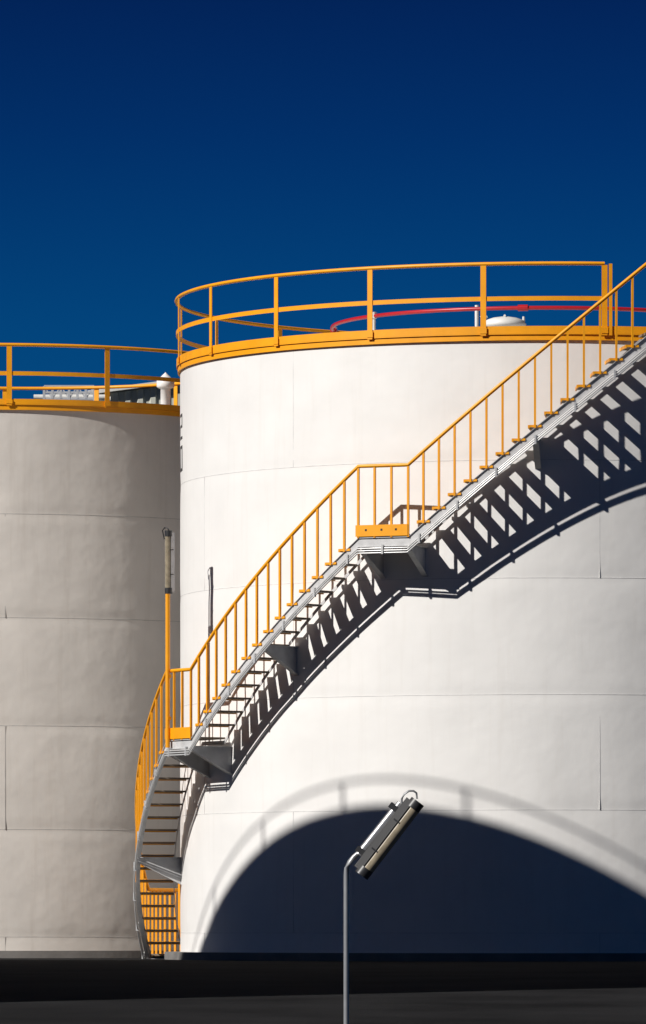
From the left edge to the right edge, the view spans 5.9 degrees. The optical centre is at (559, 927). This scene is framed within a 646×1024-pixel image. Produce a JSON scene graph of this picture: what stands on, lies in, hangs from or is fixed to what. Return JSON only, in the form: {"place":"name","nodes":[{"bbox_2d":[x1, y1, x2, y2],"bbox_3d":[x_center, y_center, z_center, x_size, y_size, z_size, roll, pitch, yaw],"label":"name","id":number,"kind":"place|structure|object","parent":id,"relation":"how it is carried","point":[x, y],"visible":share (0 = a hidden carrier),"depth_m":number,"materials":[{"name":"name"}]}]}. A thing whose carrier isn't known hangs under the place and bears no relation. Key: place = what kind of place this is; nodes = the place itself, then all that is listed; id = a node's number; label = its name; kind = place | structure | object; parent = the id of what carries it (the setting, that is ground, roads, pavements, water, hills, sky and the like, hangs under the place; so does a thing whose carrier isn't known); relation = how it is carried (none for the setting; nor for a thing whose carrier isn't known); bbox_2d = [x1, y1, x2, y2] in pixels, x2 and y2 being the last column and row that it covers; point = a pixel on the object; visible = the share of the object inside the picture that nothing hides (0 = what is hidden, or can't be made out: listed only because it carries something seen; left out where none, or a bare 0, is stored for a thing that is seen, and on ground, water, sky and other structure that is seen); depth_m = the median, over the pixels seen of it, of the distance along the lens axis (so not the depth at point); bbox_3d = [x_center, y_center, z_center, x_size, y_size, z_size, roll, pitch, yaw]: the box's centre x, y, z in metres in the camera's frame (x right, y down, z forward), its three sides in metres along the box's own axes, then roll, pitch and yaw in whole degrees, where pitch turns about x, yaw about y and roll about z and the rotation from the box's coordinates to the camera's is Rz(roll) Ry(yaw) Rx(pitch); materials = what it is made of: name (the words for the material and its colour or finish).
{"place":"outdoors","nodes":[
{"label":"outdoors","id":0,"kind":"place"},
{"bbox_2d":[0,958,645,1023],"bbox_3d":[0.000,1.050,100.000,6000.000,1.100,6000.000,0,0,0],"label":"ground","id":1,"kind":"structure","parent":0,"point":[93,991],"depth_m":69.96,"materials":[{"name":"black asphalt"}]},
{"bbox_2d":[34,385,110,400],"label":"steel pipe rack","id":2,"kind":"object","parent":1,"relation":"on","point":[70,395],"visible":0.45,"depth_m":157.97,"materials":[{"name":"metal"}]},
{"bbox_2d":[0,343,188,957],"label":"storage tank","id":3,"kind":"object","parent":1,"relation":"on","point":[90,492],"visible":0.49,"depth_m":104.15,"materials":[{"name":"white metal"}]},
{"bbox_2d":[88,381,179,405],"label":"industrial warehouse","id":4,"kind":"structure","parent":1,"relation":"on","point":[151,395],"depth_m":159.96,"materials":[{"name":"paint"}]},
{"bbox_2d":[344,790,423,1023],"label":"street lamp","id":5,"kind":"object","parent":1,"relation":"on","point":[377,845],"visible":1,"depth_m":54.93,"materials":[{"name":"grey metal"}]},
{"bbox_2d":[133,263,645,958],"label":"spiral staircase","id":6,"kind":"structure","parent":1,"relation":"on","point":[187,753],"depth_m":94.83,"materials":[{"name":"metal"}]},
{"bbox_2d":[162,527,174,747],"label":"landing lamp post","id":7,"kind":"object","parent":6,"relation":"attached to","point":[169,537],"visible":1,"depth_m":96.92,"materials":[{"name":"yellow metal"}]},
{"bbox_2d":[164,261,645,960],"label":"storage tank","id":8,"kind":"object","parent":1,"relation":"on","point":[480,689],"visible":0.91,"depth_m":94.37,"materials":[{"name":"white metal"}]},
{"bbox_2d":[0,0,645,398],"label":"sky","id":9,"kind":"structure","parent":0,"point":[152,152],"materials":[{"name":"blue"}]}
]}

